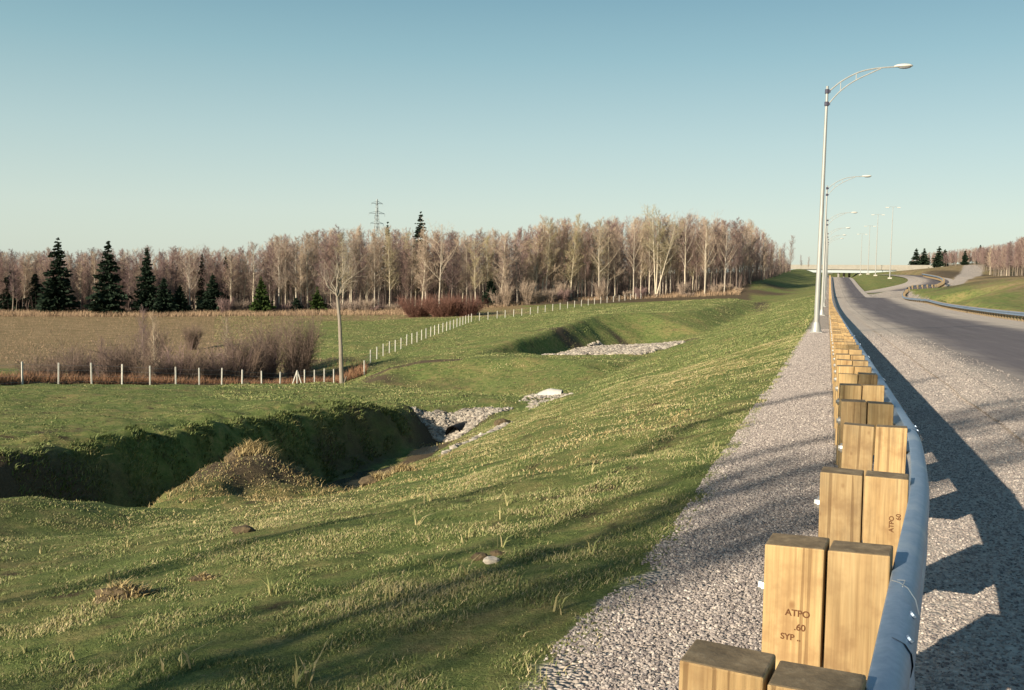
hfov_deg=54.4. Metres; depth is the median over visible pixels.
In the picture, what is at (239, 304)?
shrub
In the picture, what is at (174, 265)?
bare tree
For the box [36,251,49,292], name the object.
bare tree
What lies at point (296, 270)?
bare tree
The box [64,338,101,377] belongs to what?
shrub
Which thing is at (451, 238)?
bare tree
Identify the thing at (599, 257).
bare tree
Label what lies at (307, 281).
bare tree
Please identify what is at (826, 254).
street lamp
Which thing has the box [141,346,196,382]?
shrub
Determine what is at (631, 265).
bare tree
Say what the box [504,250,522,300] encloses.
bare tree
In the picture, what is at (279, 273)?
bare tree
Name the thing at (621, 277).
bare tree
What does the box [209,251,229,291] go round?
bare tree
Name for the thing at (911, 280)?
ramp shoulder
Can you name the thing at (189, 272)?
bare tree
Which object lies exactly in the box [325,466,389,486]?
water
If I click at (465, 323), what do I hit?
fence
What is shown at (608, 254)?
bare tree
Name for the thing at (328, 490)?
dry grass
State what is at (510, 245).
bare tree
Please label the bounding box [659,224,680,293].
bare tree
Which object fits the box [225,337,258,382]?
shrub
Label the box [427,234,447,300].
bare tree
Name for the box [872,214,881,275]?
light mast
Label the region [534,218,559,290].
bare tree
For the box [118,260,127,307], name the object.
bare tree
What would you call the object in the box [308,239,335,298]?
bare tree
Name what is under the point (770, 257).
bare tree
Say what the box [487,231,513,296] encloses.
bare tree
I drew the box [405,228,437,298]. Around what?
bare tree
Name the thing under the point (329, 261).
bare tree
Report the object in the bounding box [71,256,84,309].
bare tree
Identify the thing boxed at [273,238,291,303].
bare tree
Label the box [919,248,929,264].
pine tree
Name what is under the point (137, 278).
bare tree
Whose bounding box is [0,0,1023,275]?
sky
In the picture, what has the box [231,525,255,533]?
earth clod
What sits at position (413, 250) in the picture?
bare tree
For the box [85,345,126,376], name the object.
shrub
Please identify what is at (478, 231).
bare tree
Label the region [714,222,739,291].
bare tree
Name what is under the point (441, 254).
bare tree
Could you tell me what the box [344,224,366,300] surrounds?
bare tree
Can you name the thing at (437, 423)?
riprap
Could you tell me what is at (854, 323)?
road shoulder
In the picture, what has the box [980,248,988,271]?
bare tree
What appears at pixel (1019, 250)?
bare tree
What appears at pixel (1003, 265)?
bare tree
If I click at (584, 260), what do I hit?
bare tree
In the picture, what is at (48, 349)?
dry weeds
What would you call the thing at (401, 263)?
bare tree
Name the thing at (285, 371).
shrub
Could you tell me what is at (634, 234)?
bare tree
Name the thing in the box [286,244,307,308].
bare tree
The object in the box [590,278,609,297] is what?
shrub
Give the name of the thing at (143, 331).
sapling
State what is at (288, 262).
bare tree
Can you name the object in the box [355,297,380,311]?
shrub
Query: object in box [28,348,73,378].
shrub
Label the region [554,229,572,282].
bare tree
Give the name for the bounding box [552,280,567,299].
shrub
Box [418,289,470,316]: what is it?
shrub
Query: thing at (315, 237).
bare tree
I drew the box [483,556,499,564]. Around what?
stone
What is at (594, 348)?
riprap
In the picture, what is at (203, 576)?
straw clump
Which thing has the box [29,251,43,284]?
bare tree
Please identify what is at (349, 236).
bare tree
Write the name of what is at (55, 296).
spruce tree
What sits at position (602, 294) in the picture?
shrub
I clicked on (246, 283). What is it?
bare tree
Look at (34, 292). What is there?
spruce tree
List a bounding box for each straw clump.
[89,576,157,603]
[186,570,218,581]
[220,439,281,462]
[289,462,320,479]
[358,469,396,486]
[385,462,426,475]
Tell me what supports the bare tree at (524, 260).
on the ground at (974, 285)
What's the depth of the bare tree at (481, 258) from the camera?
211.25 m
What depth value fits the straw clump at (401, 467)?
19.61 m
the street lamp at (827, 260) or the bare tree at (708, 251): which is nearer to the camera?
the street lamp at (827, 260)
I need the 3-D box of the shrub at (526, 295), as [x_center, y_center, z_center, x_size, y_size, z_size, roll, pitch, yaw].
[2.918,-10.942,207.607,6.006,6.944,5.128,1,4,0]
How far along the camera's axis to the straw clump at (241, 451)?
21.06 m
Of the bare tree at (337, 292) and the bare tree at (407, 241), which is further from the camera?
the bare tree at (407, 241)
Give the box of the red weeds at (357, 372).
[0,357,369,384]
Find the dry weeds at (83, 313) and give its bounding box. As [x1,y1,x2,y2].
[0,307,405,316]
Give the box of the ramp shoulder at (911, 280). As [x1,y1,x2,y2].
[865,274,954,291]
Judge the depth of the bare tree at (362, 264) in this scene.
202.77 m
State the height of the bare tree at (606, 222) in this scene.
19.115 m
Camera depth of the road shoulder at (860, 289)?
235.22 m
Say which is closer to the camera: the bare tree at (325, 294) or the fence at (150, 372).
the fence at (150, 372)
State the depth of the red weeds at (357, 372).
67.22 m
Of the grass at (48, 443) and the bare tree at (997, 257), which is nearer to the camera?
the grass at (48, 443)
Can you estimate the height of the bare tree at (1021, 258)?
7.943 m
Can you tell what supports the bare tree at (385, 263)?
on the ground at (974, 285)
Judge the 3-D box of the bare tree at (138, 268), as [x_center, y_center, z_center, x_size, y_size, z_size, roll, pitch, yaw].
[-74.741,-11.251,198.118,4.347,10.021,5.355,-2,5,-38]
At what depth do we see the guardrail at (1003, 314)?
110.31 m
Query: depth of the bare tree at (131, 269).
197.66 m
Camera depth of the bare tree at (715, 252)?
227.74 m
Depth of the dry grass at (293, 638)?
6.20 m
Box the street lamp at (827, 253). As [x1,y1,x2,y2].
[825,227,849,298]
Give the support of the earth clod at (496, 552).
on the ground at (974, 285)
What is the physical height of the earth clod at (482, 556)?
0.061 m
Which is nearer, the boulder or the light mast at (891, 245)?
the boulder
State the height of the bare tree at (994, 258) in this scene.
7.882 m
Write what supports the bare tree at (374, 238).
on the ground at (974, 285)
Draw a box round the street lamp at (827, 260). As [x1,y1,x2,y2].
[826,234,844,291]
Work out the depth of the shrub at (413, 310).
184.70 m
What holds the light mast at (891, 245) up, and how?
on the ground at (974, 285)
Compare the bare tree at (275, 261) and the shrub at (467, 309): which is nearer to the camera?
the shrub at (467, 309)
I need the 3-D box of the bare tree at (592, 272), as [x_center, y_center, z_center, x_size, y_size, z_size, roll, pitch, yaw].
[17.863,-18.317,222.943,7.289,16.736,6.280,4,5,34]
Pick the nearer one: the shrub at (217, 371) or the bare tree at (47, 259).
the shrub at (217, 371)
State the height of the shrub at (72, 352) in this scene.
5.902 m
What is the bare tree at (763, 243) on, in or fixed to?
on the ground at (974, 285)
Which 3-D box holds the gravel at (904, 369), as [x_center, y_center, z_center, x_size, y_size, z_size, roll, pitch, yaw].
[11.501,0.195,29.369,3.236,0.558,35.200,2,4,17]
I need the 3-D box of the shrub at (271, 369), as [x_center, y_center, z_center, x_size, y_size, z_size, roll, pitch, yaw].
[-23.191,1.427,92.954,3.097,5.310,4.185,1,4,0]
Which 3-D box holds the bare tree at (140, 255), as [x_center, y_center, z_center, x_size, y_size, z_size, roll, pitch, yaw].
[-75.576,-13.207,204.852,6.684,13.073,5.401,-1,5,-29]
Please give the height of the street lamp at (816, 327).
11.860 m
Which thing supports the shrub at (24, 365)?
on the ground at (974, 285)
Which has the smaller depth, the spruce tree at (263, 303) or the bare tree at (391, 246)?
the spruce tree at (263, 303)
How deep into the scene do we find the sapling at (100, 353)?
80.31 m
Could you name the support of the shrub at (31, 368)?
on the ground at (974, 285)
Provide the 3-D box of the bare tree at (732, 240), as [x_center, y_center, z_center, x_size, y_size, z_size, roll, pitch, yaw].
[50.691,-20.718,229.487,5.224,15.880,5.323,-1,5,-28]
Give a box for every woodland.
[0,213,785,310]
[912,237,1023,275]
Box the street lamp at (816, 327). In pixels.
[810,64,912,332]
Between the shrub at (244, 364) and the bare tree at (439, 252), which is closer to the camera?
the shrub at (244, 364)
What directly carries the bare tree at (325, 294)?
on the ground at (974, 285)
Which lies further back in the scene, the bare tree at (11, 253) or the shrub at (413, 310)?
the bare tree at (11, 253)
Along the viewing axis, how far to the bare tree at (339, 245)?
209.62 m
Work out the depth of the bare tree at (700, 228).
232.44 m
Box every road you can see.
[832,277,865,297]
[841,297,1023,440]
[866,274,948,292]
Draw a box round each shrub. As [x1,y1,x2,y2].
[9,354,42,375]
[10,356,70,377]
[14,345,65,373]
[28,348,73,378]
[44,341,90,377]
[51,332,101,379]
[60,345,105,380]
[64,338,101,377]
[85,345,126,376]
[86,330,149,378]
[98,345,129,377]
[105,332,152,378]
[112,315,176,369]
[122,334,163,379]
[132,336,176,379]
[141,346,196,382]
[152,346,180,374]
[157,338,209,382]
[172,329,212,380]
[180,322,205,349]
[185,348,217,379]
[190,344,243,383]
[198,348,226,375]
[201,340,242,382]
[209,322,280,380]
[215,295,234,312]
[217,336,270,382]
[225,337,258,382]
[232,298,249,310]
[244,316,291,378]
[258,335,278,382]
[259,348,282,382]
[267,303,332,381]
[272,304,285,311]
[273,350,297,379]
[274,301,291,310]
[330,297,349,310]
[346,299,359,311]
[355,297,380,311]
[369,305,380,310]
[385,304,399,309]
[395,293,443,316]
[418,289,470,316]
[441,295,490,315]
[487,291,506,306]
[497,281,517,305]
[517,278,536,303]
[531,289,540,300]
[535,289,547,302]
[543,288,557,301]
[550,291,561,301]
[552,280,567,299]
[558,283,572,292]
[558,289,570,301]
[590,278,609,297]
[595,290,608,299]
[622,291,631,298]
[632,286,647,298]
[676,280,690,295]
[707,283,724,292]
[717,283,733,290]
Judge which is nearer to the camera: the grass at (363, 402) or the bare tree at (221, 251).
the grass at (363, 402)
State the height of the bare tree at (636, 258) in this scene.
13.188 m
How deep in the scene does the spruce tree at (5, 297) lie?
198.77 m
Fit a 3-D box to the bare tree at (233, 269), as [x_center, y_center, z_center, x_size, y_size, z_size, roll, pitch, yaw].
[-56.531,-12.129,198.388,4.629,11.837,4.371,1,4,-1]
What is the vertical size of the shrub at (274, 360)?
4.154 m
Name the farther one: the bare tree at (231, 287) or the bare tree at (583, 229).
the bare tree at (583, 229)
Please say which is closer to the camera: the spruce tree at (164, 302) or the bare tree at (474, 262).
the spruce tree at (164, 302)
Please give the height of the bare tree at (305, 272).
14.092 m
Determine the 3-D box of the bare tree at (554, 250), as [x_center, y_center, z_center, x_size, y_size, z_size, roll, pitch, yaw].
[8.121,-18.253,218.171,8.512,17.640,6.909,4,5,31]
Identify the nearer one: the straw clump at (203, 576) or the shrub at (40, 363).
the straw clump at (203, 576)
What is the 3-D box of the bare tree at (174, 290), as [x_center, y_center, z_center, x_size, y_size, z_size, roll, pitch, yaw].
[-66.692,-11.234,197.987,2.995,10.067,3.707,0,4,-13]
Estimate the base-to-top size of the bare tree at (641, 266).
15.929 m
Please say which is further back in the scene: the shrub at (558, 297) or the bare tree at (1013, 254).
the bare tree at (1013, 254)
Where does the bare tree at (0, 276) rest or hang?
on the ground at (974, 285)
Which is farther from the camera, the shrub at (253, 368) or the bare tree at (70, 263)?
the bare tree at (70, 263)
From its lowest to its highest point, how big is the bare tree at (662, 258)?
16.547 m
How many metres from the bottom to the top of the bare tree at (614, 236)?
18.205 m
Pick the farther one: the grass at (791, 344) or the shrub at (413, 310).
the shrub at (413, 310)
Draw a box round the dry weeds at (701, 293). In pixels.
[401,287,741,310]
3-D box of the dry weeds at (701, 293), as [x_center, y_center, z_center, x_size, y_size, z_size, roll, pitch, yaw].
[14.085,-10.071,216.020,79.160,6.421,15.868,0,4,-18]
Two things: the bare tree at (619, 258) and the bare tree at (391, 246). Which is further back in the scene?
the bare tree at (619, 258)
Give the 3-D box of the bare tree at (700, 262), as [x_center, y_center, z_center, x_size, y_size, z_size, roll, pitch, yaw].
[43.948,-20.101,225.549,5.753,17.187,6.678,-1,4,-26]
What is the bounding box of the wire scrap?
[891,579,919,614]
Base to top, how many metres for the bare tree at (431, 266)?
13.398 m
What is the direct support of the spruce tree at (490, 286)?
on the ground at (974, 285)
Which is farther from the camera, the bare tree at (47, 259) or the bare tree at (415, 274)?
the bare tree at (415, 274)
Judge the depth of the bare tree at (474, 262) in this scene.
204.13 m
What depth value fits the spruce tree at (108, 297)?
190.84 m
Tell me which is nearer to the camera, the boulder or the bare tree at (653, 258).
the boulder
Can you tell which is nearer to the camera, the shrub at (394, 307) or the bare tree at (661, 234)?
the shrub at (394, 307)
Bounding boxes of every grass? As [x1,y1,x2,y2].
[0,383,457,451]
[0,398,409,506]
[6,511,654,684]
[9,330,807,523]
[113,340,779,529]
[149,446,471,506]
[214,295,820,446]
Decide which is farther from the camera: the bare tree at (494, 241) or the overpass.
the overpass
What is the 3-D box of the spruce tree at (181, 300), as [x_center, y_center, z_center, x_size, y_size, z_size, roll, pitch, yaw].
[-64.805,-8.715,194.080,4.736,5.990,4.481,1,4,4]
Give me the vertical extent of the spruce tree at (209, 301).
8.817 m
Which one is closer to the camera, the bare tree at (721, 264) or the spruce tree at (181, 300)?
the spruce tree at (181, 300)
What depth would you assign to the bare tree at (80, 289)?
199.62 m
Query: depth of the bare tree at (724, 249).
229.92 m
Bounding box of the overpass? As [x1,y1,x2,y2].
[789,265,943,277]
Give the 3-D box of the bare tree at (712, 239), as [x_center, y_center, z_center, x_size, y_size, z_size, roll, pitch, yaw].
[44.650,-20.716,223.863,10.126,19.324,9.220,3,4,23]
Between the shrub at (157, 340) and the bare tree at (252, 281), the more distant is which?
the bare tree at (252, 281)
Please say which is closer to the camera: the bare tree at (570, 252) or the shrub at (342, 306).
the shrub at (342, 306)
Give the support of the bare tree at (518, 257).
on the ground at (974, 285)
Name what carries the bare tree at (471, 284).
on the ground at (974, 285)
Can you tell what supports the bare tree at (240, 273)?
on the ground at (974, 285)
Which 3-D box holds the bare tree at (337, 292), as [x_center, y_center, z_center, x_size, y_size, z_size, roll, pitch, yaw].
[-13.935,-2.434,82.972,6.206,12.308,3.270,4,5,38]
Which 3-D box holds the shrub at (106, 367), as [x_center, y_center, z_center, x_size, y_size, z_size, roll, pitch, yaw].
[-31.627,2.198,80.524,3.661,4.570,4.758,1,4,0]
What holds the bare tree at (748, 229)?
on the ground at (974, 285)
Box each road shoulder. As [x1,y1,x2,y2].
[831,277,870,296]
[832,297,1023,689]
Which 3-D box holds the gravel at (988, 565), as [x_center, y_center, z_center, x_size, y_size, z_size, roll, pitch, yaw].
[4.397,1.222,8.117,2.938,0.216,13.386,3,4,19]
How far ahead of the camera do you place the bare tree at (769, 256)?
268.62 m
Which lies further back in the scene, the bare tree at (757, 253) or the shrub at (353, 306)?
the bare tree at (757, 253)
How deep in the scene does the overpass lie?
421.95 m
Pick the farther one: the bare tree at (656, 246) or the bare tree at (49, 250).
the bare tree at (656, 246)
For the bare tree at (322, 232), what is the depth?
209.20 m
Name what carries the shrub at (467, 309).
on the ground at (974, 285)
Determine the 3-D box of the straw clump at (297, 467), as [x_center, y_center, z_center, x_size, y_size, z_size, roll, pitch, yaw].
[-4.759,2.888,21.882,1.159,0.821,1.046,1,4,0]
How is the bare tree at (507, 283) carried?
on the ground at (974, 285)
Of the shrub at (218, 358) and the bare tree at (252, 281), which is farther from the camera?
the bare tree at (252, 281)
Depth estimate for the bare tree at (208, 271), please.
197.47 m
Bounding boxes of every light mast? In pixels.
[864,226,875,274]
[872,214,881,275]
[885,207,900,278]
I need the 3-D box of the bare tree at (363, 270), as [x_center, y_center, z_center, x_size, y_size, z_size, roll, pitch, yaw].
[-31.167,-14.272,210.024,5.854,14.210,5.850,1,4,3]
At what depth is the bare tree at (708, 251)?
238.69 m
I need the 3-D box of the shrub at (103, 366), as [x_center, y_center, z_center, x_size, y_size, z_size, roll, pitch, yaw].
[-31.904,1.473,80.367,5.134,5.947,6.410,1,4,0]
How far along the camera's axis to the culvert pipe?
48.18 m
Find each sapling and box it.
[98,336,104,373]
[133,307,151,372]
[146,312,162,374]
[219,318,230,363]
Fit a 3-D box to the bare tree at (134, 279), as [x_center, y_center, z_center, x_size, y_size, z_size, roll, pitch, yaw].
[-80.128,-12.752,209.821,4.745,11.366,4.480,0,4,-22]
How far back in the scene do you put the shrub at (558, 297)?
211.74 m
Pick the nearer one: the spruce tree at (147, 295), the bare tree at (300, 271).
the spruce tree at (147, 295)
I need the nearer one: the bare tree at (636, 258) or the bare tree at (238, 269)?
the bare tree at (238, 269)
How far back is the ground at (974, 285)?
15.07 m
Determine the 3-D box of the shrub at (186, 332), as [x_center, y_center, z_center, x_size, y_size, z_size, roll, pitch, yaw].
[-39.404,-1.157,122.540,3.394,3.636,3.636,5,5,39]
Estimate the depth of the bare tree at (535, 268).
213.58 m
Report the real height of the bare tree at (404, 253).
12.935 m
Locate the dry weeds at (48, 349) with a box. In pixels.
[0,315,320,364]
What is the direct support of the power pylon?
on the ground at (974, 285)
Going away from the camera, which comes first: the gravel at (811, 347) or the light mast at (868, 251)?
the gravel at (811, 347)
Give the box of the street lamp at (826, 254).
[824,212,857,306]
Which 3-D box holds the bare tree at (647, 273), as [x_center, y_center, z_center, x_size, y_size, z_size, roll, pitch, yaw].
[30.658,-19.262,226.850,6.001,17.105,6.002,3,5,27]
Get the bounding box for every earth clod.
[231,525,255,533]
[470,552,487,560]
[490,550,504,556]
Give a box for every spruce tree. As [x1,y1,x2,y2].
[0,270,33,310]
[17,274,45,310]
[35,237,80,313]
[83,241,134,314]
[130,248,157,313]
[147,277,179,314]
[173,285,192,313]
[193,254,208,311]
[196,273,224,312]
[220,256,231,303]
[248,276,275,313]
[289,298,302,310]
[308,287,327,310]
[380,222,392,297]
[399,212,440,300]
[479,279,500,306]
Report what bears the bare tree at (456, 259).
on the ground at (974, 285)
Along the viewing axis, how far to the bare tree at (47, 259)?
199.24 m
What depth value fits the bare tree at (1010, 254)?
253.47 m
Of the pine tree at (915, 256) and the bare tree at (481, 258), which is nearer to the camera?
the bare tree at (481, 258)
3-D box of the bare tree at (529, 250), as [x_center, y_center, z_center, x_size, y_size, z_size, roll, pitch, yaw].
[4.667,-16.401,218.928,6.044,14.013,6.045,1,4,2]
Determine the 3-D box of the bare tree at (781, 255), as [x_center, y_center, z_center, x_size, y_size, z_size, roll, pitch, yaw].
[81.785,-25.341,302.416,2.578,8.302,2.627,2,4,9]
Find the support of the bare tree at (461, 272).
on the ground at (974, 285)
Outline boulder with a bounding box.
[494,418,510,425]
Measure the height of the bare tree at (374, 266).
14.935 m
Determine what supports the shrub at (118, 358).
on the ground at (974, 285)
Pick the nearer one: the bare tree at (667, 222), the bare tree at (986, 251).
the bare tree at (667, 222)
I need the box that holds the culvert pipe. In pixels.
[445,421,466,434]
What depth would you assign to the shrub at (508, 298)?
204.61 m
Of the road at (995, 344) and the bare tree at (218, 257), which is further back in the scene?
the bare tree at (218, 257)
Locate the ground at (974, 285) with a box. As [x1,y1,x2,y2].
[0,263,1023,689]
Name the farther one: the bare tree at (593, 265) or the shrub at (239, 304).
the bare tree at (593, 265)
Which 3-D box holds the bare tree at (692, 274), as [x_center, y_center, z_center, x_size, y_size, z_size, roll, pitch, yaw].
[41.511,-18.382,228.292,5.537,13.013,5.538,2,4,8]
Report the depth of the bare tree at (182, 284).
198.12 m
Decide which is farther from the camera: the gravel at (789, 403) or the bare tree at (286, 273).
the bare tree at (286, 273)
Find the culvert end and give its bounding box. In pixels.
[535,388,563,395]
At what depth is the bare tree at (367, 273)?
203.83 m
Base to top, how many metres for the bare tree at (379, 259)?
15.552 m
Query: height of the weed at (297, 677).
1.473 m
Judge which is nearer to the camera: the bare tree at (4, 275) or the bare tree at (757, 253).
the bare tree at (4, 275)
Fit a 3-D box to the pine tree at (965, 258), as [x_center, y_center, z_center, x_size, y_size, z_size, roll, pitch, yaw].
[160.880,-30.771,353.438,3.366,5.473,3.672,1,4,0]
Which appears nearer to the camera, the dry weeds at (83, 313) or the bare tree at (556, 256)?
the dry weeds at (83, 313)
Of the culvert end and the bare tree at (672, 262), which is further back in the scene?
the bare tree at (672, 262)
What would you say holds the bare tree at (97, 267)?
on the ground at (974, 285)
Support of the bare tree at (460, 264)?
on the ground at (974, 285)
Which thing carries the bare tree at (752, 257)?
on the ground at (974, 285)
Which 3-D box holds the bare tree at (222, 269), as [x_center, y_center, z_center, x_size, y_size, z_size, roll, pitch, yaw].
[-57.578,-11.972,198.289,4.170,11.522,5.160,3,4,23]
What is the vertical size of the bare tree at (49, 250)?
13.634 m
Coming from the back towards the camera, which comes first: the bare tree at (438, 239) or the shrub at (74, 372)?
the bare tree at (438, 239)
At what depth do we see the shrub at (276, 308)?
197.78 m
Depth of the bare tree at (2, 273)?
201.77 m
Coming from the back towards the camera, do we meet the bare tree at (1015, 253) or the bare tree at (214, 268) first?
the bare tree at (1015, 253)
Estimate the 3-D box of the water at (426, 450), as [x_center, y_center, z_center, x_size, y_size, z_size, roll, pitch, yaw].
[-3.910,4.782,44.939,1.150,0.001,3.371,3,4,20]
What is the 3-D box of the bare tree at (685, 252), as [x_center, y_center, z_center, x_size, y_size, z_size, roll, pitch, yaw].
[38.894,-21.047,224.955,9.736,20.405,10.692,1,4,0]
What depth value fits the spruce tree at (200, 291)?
199.15 m
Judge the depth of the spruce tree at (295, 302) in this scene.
199.09 m
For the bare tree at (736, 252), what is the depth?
229.14 m
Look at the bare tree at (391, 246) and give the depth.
208.41 m
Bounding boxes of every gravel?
[535,390,834,689]
[762,329,831,398]
[853,331,1023,420]
[905,409,1023,689]
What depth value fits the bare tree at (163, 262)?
209.98 m
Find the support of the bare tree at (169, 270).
on the ground at (974, 285)
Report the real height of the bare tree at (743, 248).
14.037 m
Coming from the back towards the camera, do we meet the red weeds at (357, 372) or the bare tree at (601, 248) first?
the bare tree at (601, 248)
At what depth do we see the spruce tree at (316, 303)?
200.60 m
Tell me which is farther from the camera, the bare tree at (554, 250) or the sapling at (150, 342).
the bare tree at (554, 250)
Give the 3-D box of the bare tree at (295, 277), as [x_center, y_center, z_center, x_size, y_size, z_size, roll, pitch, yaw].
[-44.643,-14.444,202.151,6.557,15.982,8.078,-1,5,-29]
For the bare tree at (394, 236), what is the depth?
214.26 m
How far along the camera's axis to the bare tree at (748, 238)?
237.60 m
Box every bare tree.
[0,252,13,293]
[0,253,6,294]
[0,258,6,298]
[4,250,22,310]
[9,271,24,310]
[18,256,34,311]
[20,253,38,286]
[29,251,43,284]
[32,257,39,281]
[33,257,47,292]
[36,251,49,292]
[40,247,50,285]
[42,248,54,287]
[64,254,81,300]
[70,259,79,300]
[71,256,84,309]
[71,262,85,309]
[74,247,100,306]
[77,262,91,297]
[86,251,102,302]
[88,251,103,286]
[97,249,107,282]
[114,248,136,307]
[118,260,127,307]
[122,253,136,308]
[127,260,137,308]
[130,265,143,292]
[131,250,159,289]
[133,265,143,298]
[143,245,160,284]
[153,253,166,291]
[155,252,168,287]
[156,247,181,293]
[156,260,168,289]
[163,250,183,292]
[172,245,206,304]
[172,264,179,293]
[173,256,193,293]
[174,248,197,297]
[182,253,197,311]
[184,250,195,295]
[190,270,200,305]
[196,251,211,304]
[198,248,216,291]
[202,257,224,291]
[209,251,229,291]
[214,256,233,301]
[215,247,229,296]
[218,255,238,298]
[224,251,244,310]
[230,248,246,302]
[233,245,252,307]
[237,251,255,306]
[244,242,269,301]
[244,263,257,300]
[249,249,267,290]
[257,235,291,302]
[257,257,277,294]
[258,235,284,302]
[260,242,278,301]
[266,236,286,303]
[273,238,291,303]
[278,234,299,303]
[279,236,309,297]
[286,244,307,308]
[287,241,306,299]
[289,231,327,309]
[297,247,315,306]
[305,232,325,296]
[308,230,323,290]
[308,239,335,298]
[310,242,369,383]
[317,228,336,305]
[318,231,340,310]
[318,250,337,303]
[321,224,348,303]
[326,232,358,305]
[331,227,359,302]
[331,233,347,299]
[340,237,361,304]
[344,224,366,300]
[350,240,370,307]
[354,246,370,303]
[358,230,384,307]
[359,251,375,303]
[365,226,400,292]
[365,241,386,305]
[372,240,393,305]
[379,227,404,304]
[382,237,403,305]
[385,229,402,301]
[395,249,412,298]
[396,240,409,306]
[398,232,415,297]
[404,238,420,298]
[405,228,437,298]
[410,251,422,305]
[412,218,465,303]
[414,236,434,305]
[416,246,438,298]
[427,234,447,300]
[431,244,450,297]
[432,230,457,295]
[439,231,471,298]
[446,231,468,298]
[456,244,465,297]
[457,237,477,297]
[458,257,469,298]
[464,238,484,298]
[465,249,480,304]
[467,232,493,297]
[468,228,496,289]
[477,236,499,286]
[478,227,503,283]
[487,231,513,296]
[493,247,501,289]
[496,245,513,295]
[501,236,519,287]
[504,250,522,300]
[507,244,526,303]
[510,228,534,300]
[515,239,532,287]
[518,248,534,286]
[521,239,536,287]
[523,233,548,291]
[527,229,551,290]
[528,215,565,291]
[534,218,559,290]
[542,222,562,279]
[544,226,567,290]
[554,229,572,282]
[555,223,582,291]
[559,224,579,285]
[560,230,586,298]
[569,224,597,298]
[570,213,589,297]
[577,228,595,298]
[581,220,622,290]
[586,220,610,285]
[586,225,603,296]
[588,230,601,291]
[591,216,615,286]
[599,228,627,295]
[603,221,624,295]
[603,233,624,295]
[613,238,626,292]
[615,238,625,286]
[616,218,643,292]
[618,217,653,296]
[624,231,637,290]
[630,204,685,297]
[632,242,642,290]
[634,230,648,291]
[637,217,660,295]
[637,225,655,287]
[640,226,667,291]
[652,220,674,294]
[658,230,669,291]
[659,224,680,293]
[661,220,673,292]
[665,210,706,286]
[668,219,688,273]
[671,214,702,284]
[673,232,693,291]
[686,237,704,288]
[687,220,706,288]
[688,210,722,293]
[689,230,704,290]
[696,220,715,292]
[702,218,725,283]
[702,226,716,280]
[704,219,727,289]
[713,219,732,278]
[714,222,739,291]
[719,219,738,282]
[720,221,742,284]
[723,231,735,278]
[728,217,747,287]
[737,229,749,277]
[740,228,752,281]
[743,219,760,281]
[746,239,758,283]
[751,236,763,276]
[755,232,769,279]
[760,243,771,279]
[766,243,773,277]
[766,244,775,268]
[778,248,784,267]
[787,235,795,270]
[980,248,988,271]
[990,245,1001,275]
[990,249,996,267]
[995,248,1003,267]
[998,246,1005,275]
[1004,241,1016,275]
[1009,251,1015,275]
[1010,246,1017,275]
[1011,242,1023,275]
[1014,238,1023,274]
[1017,244,1023,275]
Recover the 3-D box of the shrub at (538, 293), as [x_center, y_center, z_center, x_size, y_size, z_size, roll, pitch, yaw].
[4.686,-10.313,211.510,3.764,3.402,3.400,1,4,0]
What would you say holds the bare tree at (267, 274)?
on the ground at (974, 285)
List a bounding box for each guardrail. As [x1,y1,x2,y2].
[679,275,929,689]
[902,273,1023,321]
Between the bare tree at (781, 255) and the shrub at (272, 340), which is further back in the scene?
the bare tree at (781, 255)
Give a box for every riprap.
[411,406,512,442]
[439,421,511,455]
[519,393,572,409]
[542,340,685,354]
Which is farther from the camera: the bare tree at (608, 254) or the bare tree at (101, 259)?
the bare tree at (608, 254)
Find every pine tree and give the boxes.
[907,248,922,264]
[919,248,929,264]
[928,246,946,267]
[960,251,969,264]
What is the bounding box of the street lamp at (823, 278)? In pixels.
[820,175,870,315]
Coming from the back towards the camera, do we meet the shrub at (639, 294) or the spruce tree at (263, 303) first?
the shrub at (639, 294)
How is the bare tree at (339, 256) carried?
on the ground at (974, 285)
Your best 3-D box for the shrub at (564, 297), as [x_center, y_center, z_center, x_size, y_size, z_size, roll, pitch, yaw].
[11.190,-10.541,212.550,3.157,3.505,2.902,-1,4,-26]
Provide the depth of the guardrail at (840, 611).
3.34 m
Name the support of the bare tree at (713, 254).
on the ground at (974, 285)
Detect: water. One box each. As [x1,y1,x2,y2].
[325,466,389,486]
[406,445,438,456]
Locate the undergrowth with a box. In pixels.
[0,257,792,311]
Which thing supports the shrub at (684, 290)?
on the ground at (974, 285)
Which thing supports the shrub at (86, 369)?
on the ground at (974, 285)
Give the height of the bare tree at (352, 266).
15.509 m
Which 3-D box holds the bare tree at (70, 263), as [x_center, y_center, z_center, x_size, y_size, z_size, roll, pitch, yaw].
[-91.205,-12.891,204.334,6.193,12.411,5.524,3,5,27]
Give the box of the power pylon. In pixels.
[369,199,383,259]
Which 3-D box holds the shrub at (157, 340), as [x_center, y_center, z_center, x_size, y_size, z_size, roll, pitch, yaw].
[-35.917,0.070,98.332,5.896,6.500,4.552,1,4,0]
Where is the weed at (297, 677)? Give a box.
[12,439,718,689]
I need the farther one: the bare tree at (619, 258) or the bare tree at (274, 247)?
the bare tree at (619, 258)
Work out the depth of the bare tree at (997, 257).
265.43 m
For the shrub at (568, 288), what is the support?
on the ground at (974, 285)
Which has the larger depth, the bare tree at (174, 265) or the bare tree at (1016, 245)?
the bare tree at (1016, 245)
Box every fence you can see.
[0,362,334,384]
[364,292,649,374]
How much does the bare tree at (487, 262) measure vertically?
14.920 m
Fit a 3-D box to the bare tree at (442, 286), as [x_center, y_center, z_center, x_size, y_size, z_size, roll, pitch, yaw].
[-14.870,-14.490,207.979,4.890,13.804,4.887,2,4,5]

